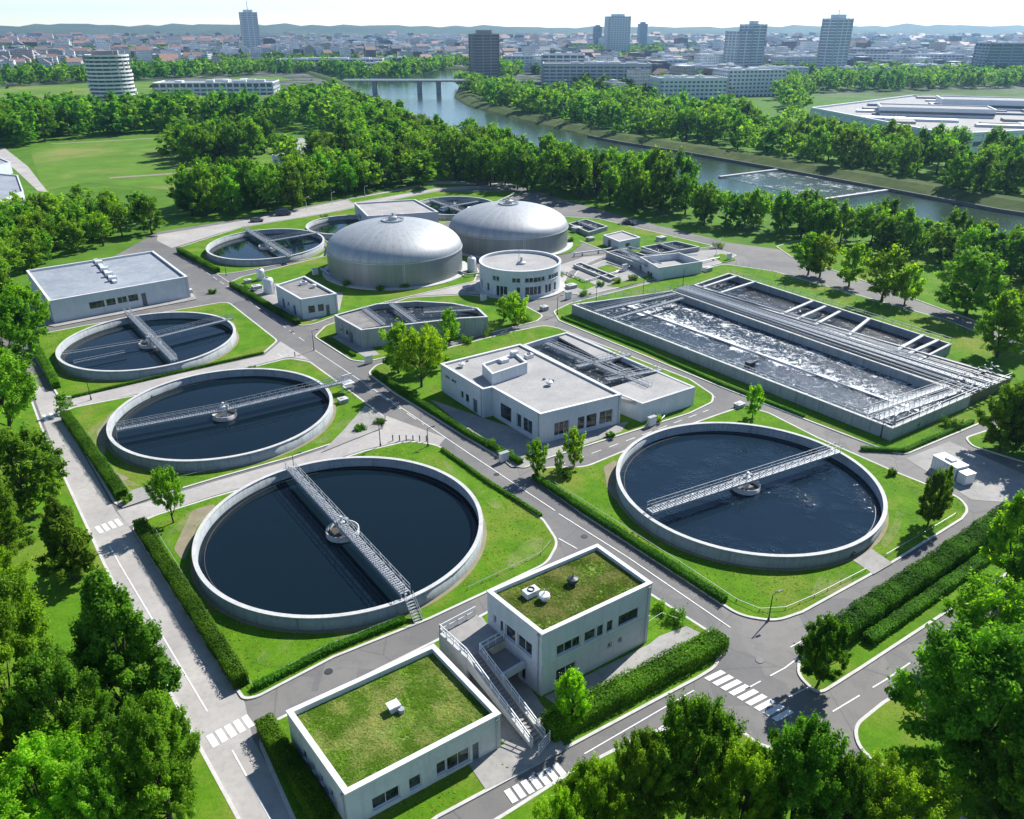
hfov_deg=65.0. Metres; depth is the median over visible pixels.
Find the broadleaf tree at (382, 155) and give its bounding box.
[368,144,400,187]
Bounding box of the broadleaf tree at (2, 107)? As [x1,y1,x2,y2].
[0,103,11,113]
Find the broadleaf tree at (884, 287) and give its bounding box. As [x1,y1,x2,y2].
[859,243,920,301]
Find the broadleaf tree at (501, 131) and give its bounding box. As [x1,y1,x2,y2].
[488,123,513,139]
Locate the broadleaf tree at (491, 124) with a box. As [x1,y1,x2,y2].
[486,120,496,131]
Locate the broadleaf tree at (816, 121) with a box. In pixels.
[804,111,821,143]
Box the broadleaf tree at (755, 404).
[745,384,765,417]
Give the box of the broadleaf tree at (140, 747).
[107,682,202,818]
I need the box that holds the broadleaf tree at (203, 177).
[182,162,225,215]
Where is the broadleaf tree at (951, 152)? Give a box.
[939,142,966,179]
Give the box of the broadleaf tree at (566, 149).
[549,142,578,187]
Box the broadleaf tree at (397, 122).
[386,116,405,145]
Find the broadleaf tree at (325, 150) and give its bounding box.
[310,144,336,171]
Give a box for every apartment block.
[11,54,65,58]
[152,53,212,59]
[401,49,434,52]
[502,54,540,71]
[541,52,584,83]
[542,61,651,88]
[636,58,688,64]
[649,75,728,98]
[670,64,723,71]
[712,67,786,95]
[747,66,808,74]
[770,55,816,65]
[838,66,890,74]
[847,53,964,62]
[848,48,898,53]
[901,63,959,67]
[926,52,973,55]
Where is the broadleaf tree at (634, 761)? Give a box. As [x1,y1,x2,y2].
[605,724,682,818]
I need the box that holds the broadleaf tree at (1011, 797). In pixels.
[952,708,1023,818]
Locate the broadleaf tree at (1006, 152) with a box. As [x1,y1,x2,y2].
[977,142,1021,187]
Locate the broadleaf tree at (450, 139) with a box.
[440,128,465,179]
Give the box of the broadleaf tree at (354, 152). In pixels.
[342,146,362,188]
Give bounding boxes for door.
[141,293,147,305]
[326,305,329,314]
[472,742,477,758]
[474,399,476,412]
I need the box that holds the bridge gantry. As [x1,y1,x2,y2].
[340,373,354,393]
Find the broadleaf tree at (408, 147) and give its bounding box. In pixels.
[391,141,416,178]
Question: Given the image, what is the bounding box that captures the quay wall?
[587,135,1023,215]
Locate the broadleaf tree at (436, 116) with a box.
[432,112,448,128]
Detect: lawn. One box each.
[0,379,235,818]
[38,303,275,395]
[70,359,375,502]
[88,419,139,486]
[136,442,554,695]
[165,504,213,561]
[182,191,521,272]
[234,255,477,324]
[257,628,365,666]
[263,596,716,818]
[312,411,358,443]
[317,295,540,360]
[348,184,483,202]
[371,326,711,454]
[443,461,501,508]
[501,727,890,818]
[506,538,542,568]
[538,408,965,617]
[555,265,1023,452]
[558,237,581,254]
[565,217,710,252]
[565,276,594,288]
[598,265,619,272]
[607,275,654,286]
[714,254,735,262]
[778,241,1023,334]
[801,524,1022,689]
[811,565,870,597]
[858,668,1021,818]
[881,508,903,547]
[968,428,1023,460]
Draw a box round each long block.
[276,57,383,71]
[354,61,381,73]
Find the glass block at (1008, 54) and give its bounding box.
[971,41,1023,68]
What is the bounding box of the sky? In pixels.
[0,0,1023,27]
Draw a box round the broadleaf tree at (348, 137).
[342,132,358,153]
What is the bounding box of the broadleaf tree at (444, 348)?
[419,326,450,367]
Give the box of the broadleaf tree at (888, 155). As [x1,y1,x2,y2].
[863,141,896,172]
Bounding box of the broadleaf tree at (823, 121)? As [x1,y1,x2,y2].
[816,115,839,139]
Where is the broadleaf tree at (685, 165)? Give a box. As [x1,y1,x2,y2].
[666,145,701,206]
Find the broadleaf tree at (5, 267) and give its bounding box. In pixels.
[0,253,17,302]
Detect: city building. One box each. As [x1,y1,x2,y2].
[0,50,10,58]
[0,59,15,75]
[0,59,25,65]
[11,50,34,60]
[18,55,31,61]
[37,55,53,67]
[38,59,50,67]
[54,42,69,47]
[65,48,75,56]
[70,48,87,55]
[95,40,110,49]
[135,46,152,70]
[159,54,177,61]
[161,49,181,59]
[183,52,201,60]
[188,53,195,60]
[211,56,219,62]
[250,53,262,59]
[289,37,299,53]
[339,46,350,57]
[375,56,390,60]
[397,50,412,57]
[513,53,527,54]
[521,46,538,54]
[532,58,540,73]
[578,49,593,55]
[595,55,613,60]
[603,79,625,93]
[619,58,635,61]
[626,68,650,89]
[644,51,663,57]
[648,60,669,69]
[651,52,669,56]
[652,63,665,72]
[653,68,668,75]
[669,65,697,75]
[678,57,693,60]
[689,49,704,52]
[694,53,718,64]
[700,49,716,52]
[703,68,712,74]
[710,52,722,63]
[712,41,724,48]
[717,63,741,67]
[765,46,774,50]
[766,36,779,42]
[773,52,789,55]
[781,41,796,50]
[788,52,804,55]
[796,40,810,45]
[799,41,816,51]
[806,50,817,54]
[847,60,854,65]
[851,56,872,62]
[856,40,871,47]
[887,52,901,53]
[890,55,902,61]
[898,58,917,63]
[905,41,920,48]
[911,57,933,62]
[929,42,947,50]
[943,58,959,60]
[945,61,965,64]
[954,49,971,59]
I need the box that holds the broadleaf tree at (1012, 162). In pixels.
[990,152,1023,195]
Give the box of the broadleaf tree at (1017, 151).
[1005,139,1023,189]
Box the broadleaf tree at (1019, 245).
[1006,231,1023,281]
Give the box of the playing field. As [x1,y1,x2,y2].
[29,138,272,189]
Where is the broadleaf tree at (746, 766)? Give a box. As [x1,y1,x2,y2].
[702,735,782,818]
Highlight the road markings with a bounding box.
[42,258,913,818]
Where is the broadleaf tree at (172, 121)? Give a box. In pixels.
[165,114,190,139]
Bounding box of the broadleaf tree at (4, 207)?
[0,201,13,215]
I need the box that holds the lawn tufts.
[41,266,1022,818]
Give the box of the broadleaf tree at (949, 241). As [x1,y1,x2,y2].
[922,229,958,263]
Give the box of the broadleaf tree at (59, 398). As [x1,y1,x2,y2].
[53,391,73,412]
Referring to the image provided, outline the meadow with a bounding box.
[0,76,289,99]
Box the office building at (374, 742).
[286,644,500,818]
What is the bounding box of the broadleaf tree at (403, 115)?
[391,108,414,124]
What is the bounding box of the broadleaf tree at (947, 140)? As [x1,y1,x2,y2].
[919,132,959,174]
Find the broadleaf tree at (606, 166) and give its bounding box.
[596,158,623,197]
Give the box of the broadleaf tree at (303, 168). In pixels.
[290,156,326,202]
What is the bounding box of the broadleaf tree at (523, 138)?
[511,132,529,145]
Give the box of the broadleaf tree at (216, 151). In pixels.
[197,122,223,161]
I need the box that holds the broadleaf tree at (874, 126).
[866,122,892,136]
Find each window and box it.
[89,300,104,308]
[106,298,115,305]
[117,296,127,303]
[128,294,137,301]
[308,305,314,312]
[318,304,323,311]
[372,785,400,811]
[409,773,422,791]
[436,760,447,777]
[447,747,470,772]
[500,403,510,422]
[504,624,514,644]
[516,413,520,428]
[517,634,531,658]
[519,669,525,682]
[523,417,531,435]
[525,287,528,297]
[554,420,568,436]
[556,661,575,681]
[557,636,580,657]
[577,416,584,430]
[584,628,595,643]
[586,413,595,428]
[597,625,603,637]
[599,409,612,424]
[606,620,612,632]
[618,607,638,627]
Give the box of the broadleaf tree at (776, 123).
[772,116,794,148]
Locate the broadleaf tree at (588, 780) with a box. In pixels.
[551,750,641,818]
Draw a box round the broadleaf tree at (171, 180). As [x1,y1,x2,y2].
[163,163,200,200]
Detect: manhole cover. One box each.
[324,668,332,674]
[755,657,763,663]
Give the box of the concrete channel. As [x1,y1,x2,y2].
[573,262,617,281]
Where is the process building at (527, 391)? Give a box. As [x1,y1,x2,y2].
[440,344,621,443]
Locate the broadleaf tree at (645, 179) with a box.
[622,170,659,209]
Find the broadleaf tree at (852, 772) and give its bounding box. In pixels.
[811,745,879,818]
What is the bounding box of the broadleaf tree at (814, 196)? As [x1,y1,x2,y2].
[796,187,820,219]
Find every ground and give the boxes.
[0,65,1023,290]
[96,412,127,480]
[174,505,214,558]
[604,461,616,499]
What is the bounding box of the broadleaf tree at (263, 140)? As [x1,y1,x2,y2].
[241,116,268,156]
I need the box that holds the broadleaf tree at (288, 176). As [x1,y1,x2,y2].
[276,158,306,208]
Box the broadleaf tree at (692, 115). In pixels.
[676,107,701,141]
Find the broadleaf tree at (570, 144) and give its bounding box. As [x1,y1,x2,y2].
[559,139,580,186]
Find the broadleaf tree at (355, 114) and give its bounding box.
[348,106,364,124]
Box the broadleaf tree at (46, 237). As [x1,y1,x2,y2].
[24,225,53,262]
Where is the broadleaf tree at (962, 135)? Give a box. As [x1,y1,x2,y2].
[944,125,974,152]
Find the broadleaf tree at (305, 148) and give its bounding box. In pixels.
[301,128,323,157]
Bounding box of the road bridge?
[342,79,467,93]
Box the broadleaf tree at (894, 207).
[874,196,903,236]
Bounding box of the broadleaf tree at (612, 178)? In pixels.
[598,163,621,205]
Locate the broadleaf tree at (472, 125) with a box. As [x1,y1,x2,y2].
[461,123,485,134]
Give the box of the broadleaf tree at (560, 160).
[534,140,569,195]
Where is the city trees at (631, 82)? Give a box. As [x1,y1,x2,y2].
[0,36,935,96]
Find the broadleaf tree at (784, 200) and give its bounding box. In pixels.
[770,187,796,233]
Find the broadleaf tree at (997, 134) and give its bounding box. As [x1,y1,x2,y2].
[979,125,1011,150]
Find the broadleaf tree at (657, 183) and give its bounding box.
[641,156,679,214]
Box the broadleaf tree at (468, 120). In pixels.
[460,115,477,131]
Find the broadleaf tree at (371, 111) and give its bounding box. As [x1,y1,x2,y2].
[361,103,385,129]
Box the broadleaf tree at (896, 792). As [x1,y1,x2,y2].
[838,747,967,818]
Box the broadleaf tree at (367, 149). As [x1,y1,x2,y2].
[359,142,371,183]
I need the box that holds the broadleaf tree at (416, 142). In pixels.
[403,129,430,152]
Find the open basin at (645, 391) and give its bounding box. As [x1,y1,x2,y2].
[523,332,695,421]
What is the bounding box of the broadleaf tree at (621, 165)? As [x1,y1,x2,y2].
[616,152,636,171]
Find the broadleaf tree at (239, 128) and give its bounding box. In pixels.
[217,121,252,158]
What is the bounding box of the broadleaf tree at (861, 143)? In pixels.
[828,126,874,168]
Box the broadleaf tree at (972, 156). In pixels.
[944,148,976,184]
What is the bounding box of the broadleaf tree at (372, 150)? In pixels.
[368,147,392,185]
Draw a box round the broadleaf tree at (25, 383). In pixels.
[0,345,41,427]
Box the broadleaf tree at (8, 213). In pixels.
[0,210,20,218]
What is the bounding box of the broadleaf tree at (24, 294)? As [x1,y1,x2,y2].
[0,280,50,345]
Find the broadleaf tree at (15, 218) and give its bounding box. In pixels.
[6,214,24,236]
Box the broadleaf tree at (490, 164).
[473,140,504,187]
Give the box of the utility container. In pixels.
[930,452,976,484]
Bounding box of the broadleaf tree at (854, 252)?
[837,239,871,286]
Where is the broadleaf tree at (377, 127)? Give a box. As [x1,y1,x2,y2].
[363,122,389,143]
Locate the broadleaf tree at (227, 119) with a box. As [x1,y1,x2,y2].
[220,118,234,146]
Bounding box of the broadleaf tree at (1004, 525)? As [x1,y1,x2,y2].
[977,489,1023,580]
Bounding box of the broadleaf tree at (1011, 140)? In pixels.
[997,133,1022,149]
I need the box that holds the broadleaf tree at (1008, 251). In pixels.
[977,228,1020,275]
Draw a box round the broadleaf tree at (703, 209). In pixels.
[693,183,719,225]
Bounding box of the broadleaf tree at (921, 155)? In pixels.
[898,135,927,166]
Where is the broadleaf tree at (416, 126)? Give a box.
[398,120,434,151]
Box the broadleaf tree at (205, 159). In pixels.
[186,154,213,193]
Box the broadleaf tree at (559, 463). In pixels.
[554,448,563,472]
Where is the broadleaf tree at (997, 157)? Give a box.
[972,144,1001,190]
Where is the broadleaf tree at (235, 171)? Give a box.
[213,162,242,204]
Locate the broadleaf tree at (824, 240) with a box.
[807,233,840,276]
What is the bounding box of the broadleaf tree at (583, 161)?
[567,146,594,198]
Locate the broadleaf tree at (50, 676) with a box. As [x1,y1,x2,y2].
[0,641,117,761]
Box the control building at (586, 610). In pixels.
[486,543,652,695]
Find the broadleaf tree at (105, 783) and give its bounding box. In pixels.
[61,742,140,818]
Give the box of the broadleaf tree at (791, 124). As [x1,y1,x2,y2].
[774,118,801,142]
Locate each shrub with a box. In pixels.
[121,490,132,503]
[207,287,216,293]
[341,278,349,286]
[354,423,367,431]
[373,417,385,424]
[376,285,383,290]
[461,331,472,343]
[483,325,492,336]
[485,438,495,446]
[523,312,532,321]
[560,467,572,479]
[579,289,591,296]
[596,279,604,286]
[605,431,615,437]
[612,276,621,282]
[627,273,637,279]
[653,597,667,615]
[655,414,661,422]
[664,603,688,627]
[712,241,725,247]
[887,467,897,476]
[940,413,965,427]
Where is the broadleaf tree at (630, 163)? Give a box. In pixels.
[620,154,637,197]
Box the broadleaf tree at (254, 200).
[238,168,268,208]
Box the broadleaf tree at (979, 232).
[956,224,1003,254]
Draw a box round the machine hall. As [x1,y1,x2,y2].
[354,199,438,222]
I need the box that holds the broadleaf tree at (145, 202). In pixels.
[128,192,168,233]
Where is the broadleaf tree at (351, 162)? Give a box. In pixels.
[345,150,366,190]
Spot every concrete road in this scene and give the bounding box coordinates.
[35,385,290,818]
[68,341,308,408]
[117,416,444,526]
[157,181,510,247]
[415,255,605,295]
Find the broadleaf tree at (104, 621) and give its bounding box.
[64,564,184,732]
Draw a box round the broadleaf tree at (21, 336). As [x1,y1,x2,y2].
[0,288,43,379]
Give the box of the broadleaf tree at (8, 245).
[0,237,25,276]
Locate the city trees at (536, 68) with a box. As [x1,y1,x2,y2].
[0,36,970,95]
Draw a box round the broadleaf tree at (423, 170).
[410,152,432,184]
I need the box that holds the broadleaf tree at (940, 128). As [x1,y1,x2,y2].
[928,122,946,163]
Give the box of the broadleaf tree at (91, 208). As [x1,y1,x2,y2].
[75,199,105,239]
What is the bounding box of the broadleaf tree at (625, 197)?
[617,160,649,209]
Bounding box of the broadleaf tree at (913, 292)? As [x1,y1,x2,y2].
[890,262,927,304]
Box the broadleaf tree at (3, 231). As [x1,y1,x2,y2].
[0,227,14,252]
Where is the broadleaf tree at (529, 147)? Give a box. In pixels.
[522,142,539,156]
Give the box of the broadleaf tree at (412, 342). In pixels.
[390,321,444,386]
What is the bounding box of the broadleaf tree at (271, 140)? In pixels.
[268,132,298,156]
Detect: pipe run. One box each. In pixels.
[459,270,479,275]
[566,265,631,281]
[573,247,615,256]
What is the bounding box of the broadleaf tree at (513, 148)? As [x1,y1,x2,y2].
[499,140,527,188]
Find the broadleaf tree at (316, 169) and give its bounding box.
[302,159,335,198]
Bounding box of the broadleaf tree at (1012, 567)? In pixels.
[998,525,1023,583]
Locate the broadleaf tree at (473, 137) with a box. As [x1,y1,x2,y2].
[459,128,478,169]
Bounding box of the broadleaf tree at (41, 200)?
[24,192,49,212]
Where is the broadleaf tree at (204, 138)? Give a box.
[178,124,215,160]
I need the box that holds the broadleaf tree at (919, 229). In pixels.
[901,220,930,255]
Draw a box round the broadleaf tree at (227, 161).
[213,155,241,202]
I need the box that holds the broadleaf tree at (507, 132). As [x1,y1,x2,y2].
[499,125,517,142]
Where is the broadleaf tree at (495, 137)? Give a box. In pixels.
[486,130,508,179]
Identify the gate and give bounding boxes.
[538,730,549,755]
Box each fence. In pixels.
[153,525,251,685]
[467,544,547,589]
[539,472,865,610]
[736,260,1019,343]
[886,514,955,554]
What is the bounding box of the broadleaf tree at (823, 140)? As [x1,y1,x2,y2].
[798,124,833,162]
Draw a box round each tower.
[83,50,137,100]
[239,1,260,48]
[468,30,498,77]
[592,25,601,44]
[603,9,630,52]
[636,22,647,45]
[722,21,767,67]
[815,10,853,70]
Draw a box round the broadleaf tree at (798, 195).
[794,191,815,216]
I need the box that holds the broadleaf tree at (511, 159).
[506,150,530,189]
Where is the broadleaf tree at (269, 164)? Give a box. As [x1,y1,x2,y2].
[255,160,272,199]
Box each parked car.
[250,217,263,221]
[623,220,636,225]
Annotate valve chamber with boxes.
[243,278,251,283]
[250,284,261,290]
[337,396,348,403]
[462,285,472,290]
[540,305,548,310]
[565,283,577,288]
[571,226,582,232]
[586,236,594,240]
[656,235,666,240]
[702,266,712,271]
[733,401,745,408]
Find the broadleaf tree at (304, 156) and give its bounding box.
[289,148,310,190]
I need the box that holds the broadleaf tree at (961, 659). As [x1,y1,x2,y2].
[881,614,1023,802]
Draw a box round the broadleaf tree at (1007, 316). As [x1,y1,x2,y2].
[973,285,1023,357]
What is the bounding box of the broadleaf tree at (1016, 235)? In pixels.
[1001,227,1023,271]
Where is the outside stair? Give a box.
[439,606,545,747]
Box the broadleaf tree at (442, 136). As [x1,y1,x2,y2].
[434,128,451,170]
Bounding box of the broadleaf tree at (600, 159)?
[589,149,610,193]
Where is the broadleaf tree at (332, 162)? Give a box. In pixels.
[321,153,340,191]
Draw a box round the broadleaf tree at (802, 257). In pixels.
[793,231,828,274]
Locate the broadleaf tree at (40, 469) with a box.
[0,421,69,520]
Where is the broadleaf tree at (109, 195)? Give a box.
[95,187,119,202]
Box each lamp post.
[378,420,386,446]
[767,589,782,620]
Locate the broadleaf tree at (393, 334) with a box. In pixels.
[377,318,412,373]
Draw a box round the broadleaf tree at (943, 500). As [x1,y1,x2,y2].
[915,465,955,524]
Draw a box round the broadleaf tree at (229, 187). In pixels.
[217,175,243,214]
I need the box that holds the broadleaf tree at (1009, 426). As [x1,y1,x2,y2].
[994,380,1023,438]
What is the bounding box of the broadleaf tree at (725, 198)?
[712,189,746,219]
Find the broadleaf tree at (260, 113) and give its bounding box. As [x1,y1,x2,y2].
[252,108,273,151]
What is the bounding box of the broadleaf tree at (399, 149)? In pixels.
[387,142,413,182]
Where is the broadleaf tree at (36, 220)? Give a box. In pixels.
[17,211,61,250]
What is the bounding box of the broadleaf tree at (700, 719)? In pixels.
[643,688,748,818]
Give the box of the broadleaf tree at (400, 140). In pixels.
[398,125,434,147]
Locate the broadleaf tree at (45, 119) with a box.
[27,101,58,141]
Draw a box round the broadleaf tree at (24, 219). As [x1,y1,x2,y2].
[15,206,54,227]
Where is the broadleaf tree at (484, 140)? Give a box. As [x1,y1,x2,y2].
[472,133,502,184]
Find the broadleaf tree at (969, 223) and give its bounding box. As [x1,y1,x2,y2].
[955,216,977,250]
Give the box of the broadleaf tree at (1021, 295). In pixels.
[1017,286,1023,335]
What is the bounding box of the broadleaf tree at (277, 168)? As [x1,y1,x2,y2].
[266,161,288,203]
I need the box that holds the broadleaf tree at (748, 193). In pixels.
[737,190,758,225]
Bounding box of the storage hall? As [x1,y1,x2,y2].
[26,251,190,322]
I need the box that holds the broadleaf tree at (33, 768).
[0,717,129,818]
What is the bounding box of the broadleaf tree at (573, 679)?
[553,665,593,727]
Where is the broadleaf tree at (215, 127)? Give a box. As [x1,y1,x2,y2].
[199,119,221,157]
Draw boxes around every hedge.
[32,342,61,388]
[59,409,128,499]
[71,351,263,397]
[132,516,249,689]
[176,247,219,272]
[229,281,300,324]
[252,614,405,690]
[254,712,333,818]
[325,336,355,356]
[371,369,523,464]
[440,447,541,516]
[532,472,727,603]
[540,625,729,741]
[561,315,805,416]
[806,500,1016,655]
[860,418,974,452]
[862,551,989,645]
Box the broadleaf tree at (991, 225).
[962,218,999,249]
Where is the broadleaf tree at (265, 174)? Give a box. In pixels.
[244,163,285,211]
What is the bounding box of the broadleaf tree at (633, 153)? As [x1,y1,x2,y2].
[610,149,636,168]
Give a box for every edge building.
[0,158,12,173]
[0,173,25,204]
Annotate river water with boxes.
[316,69,1023,234]
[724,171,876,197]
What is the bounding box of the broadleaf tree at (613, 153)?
[594,146,624,175]
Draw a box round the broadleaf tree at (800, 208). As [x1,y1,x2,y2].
[789,195,814,236]
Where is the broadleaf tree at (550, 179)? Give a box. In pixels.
[541,145,561,181]
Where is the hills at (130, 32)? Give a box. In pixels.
[0,27,1023,35]
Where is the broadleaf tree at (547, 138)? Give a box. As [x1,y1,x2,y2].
[538,131,558,172]
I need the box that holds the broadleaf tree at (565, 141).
[556,139,567,182]
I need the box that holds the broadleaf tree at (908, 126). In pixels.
[899,121,913,138]
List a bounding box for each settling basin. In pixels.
[334,301,487,347]
[568,218,607,236]
[641,240,699,254]
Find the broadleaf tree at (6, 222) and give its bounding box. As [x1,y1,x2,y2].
[0,212,16,247]
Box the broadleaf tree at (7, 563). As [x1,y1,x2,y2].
[0,544,32,608]
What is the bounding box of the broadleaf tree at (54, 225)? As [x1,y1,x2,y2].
[42,212,66,248]
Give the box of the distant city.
[0,31,1023,66]
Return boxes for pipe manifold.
[951,362,1002,386]
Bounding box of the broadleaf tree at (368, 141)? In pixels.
[357,134,382,148]
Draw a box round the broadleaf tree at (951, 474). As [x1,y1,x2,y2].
[937,465,954,495]
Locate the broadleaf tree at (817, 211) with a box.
[803,198,839,234]
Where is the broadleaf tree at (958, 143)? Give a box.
[939,137,960,169]
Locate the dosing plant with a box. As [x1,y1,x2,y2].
[606,245,702,279]
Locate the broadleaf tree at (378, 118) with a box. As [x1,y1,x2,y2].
[374,105,396,124]
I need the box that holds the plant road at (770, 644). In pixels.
[0,180,1023,818]
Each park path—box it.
[0,148,46,191]
[52,137,164,143]
[110,173,174,177]
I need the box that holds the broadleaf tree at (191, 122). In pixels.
[183,117,198,125]
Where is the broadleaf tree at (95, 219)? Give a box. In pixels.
[81,211,117,245]
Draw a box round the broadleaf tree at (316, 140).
[306,129,338,156]
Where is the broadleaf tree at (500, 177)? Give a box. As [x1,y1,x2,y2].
[496,148,510,184]
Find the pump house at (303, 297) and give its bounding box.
[275,276,338,318]
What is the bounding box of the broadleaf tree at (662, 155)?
[644,143,677,198]
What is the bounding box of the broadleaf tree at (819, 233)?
[810,198,835,237]
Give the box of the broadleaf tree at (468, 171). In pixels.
[460,140,491,185]
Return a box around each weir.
[718,169,778,177]
[825,189,888,199]
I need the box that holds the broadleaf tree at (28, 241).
[10,224,46,268]
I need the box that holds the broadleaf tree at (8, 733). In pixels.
[0,689,39,797]
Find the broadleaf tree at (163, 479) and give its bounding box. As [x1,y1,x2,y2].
[143,464,184,522]
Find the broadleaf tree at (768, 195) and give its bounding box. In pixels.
[751,188,774,219]
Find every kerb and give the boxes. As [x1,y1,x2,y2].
[31,302,276,396]
[31,400,240,818]
[67,358,383,505]
[133,441,556,699]
[181,191,522,273]
[231,255,478,325]
[259,593,722,818]
[315,294,542,361]
[347,183,489,202]
[369,326,713,467]
[494,727,784,818]
[532,407,967,620]
[554,264,1022,454]
[564,216,711,253]
[564,250,735,295]
[776,240,1020,336]
[797,573,1006,692]
[854,679,966,818]
[966,426,1023,462]
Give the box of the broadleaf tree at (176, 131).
[173,116,189,156]
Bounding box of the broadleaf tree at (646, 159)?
[632,149,658,201]
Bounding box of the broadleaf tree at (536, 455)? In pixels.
[525,435,548,473]
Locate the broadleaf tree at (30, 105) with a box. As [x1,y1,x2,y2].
[20,101,49,138]
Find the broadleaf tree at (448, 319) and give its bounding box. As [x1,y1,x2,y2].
[438,307,459,342]
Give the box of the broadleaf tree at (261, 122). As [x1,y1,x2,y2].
[253,114,276,152]
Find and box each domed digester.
[322,213,466,289]
[449,197,572,258]
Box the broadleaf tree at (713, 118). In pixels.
[695,109,730,145]
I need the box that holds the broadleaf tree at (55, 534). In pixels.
[31,494,96,582]
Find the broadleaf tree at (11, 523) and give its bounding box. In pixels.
[0,478,35,566]
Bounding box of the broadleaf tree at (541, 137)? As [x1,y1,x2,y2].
[538,133,544,151]
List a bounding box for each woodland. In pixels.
[0,54,1023,237]
[0,190,125,223]
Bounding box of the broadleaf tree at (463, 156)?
[455,139,477,181]
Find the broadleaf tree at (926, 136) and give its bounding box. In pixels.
[914,125,935,171]
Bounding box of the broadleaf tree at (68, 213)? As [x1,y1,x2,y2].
[56,201,87,243]
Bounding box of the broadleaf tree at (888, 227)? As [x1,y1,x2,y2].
[872,214,904,253]
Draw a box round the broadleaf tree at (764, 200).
[740,185,772,228]
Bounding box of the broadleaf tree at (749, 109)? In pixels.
[732,100,762,122]
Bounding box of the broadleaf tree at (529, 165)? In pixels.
[515,155,536,191]
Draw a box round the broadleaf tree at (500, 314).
[494,297,508,320]
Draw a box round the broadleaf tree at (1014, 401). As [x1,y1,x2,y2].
[974,382,1023,451]
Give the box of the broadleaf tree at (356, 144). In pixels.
[345,138,365,174]
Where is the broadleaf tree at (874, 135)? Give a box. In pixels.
[856,129,883,168]
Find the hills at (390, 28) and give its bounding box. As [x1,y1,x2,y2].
[0,23,1023,32]
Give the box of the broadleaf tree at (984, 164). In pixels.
[962,146,1006,192]
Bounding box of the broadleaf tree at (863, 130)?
[848,125,873,161]
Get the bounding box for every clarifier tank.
[55,308,238,380]
[106,368,349,472]
[190,456,486,633]
[205,225,326,266]
[306,214,360,239]
[419,196,492,219]
[612,422,888,570]
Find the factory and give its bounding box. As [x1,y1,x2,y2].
[810,95,1023,156]
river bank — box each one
[302,71,930,242]
[438,67,1023,211]
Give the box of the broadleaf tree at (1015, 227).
[1009,224,1023,256]
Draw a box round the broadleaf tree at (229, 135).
[217,122,248,159]
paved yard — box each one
[42,293,196,326]
[117,487,153,507]
[252,283,342,320]
[322,406,384,451]
[333,334,378,355]
[432,400,626,466]
[469,617,565,788]
[545,626,700,703]
[565,250,734,293]
[854,549,891,573]
[906,441,1023,501]
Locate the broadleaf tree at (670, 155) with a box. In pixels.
[650,148,679,182]
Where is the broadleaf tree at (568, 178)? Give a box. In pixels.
[564,148,598,190]
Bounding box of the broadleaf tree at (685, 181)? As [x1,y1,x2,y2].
[671,172,701,214]
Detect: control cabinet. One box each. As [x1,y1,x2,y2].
[311,267,317,274]
[364,354,372,363]
[480,293,486,300]
[498,450,509,462]
[565,291,571,299]
[622,264,627,271]
[647,414,656,426]
[726,253,731,259]
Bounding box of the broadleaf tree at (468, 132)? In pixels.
[461,125,480,140]
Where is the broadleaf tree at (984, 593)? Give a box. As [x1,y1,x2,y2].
[938,567,1023,635]
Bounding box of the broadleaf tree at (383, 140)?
[370,130,390,148]
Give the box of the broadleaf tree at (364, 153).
[354,148,371,186]
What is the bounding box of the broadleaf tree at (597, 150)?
[585,145,607,187]
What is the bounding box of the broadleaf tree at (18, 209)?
[10,203,34,223]
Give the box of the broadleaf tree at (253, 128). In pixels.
[234,119,265,157]
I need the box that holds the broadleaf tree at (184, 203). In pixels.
[172,168,206,215]
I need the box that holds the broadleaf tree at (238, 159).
[237,156,259,163]
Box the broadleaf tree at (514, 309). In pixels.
[499,289,528,324]
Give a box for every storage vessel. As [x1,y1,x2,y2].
[256,267,264,280]
[262,276,275,294]
[467,256,476,271]
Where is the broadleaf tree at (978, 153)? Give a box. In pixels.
[977,143,1005,174]
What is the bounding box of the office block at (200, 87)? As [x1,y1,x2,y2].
[152,78,280,94]
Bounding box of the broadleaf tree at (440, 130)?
[430,122,448,159]
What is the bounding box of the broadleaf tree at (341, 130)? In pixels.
[327,119,360,159]
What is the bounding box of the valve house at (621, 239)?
[603,231,640,249]
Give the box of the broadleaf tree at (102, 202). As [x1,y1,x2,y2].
[94,193,118,235]
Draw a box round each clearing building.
[272,153,283,166]
[278,138,308,155]
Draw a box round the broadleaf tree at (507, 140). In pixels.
[500,136,521,146]
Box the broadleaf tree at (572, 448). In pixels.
[562,426,585,466]
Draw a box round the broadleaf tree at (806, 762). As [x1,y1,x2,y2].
[736,708,857,818]
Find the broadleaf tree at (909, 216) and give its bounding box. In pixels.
[886,203,927,248]
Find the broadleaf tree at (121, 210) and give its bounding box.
[106,201,133,236]
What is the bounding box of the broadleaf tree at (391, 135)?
[365,128,395,150]
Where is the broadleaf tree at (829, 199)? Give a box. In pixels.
[811,194,840,233]
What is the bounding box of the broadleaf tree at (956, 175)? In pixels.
[939,152,972,188]
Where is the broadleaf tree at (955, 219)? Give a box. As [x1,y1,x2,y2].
[942,207,969,248]
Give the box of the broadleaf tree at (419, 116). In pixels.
[410,112,429,124]
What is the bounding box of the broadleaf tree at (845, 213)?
[826,197,862,243]
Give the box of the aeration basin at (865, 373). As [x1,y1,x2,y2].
[572,270,1011,440]
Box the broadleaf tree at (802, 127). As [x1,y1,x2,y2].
[787,118,816,152]
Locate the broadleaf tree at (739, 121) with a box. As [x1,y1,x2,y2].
[728,114,750,149]
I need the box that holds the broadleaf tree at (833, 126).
[819,115,847,161]
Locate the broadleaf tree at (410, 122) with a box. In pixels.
[402,119,413,144]
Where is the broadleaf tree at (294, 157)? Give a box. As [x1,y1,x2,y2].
[282,153,306,165]
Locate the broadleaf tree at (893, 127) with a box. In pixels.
[875,115,913,160]
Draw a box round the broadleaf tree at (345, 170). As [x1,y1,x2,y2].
[333,158,358,194]

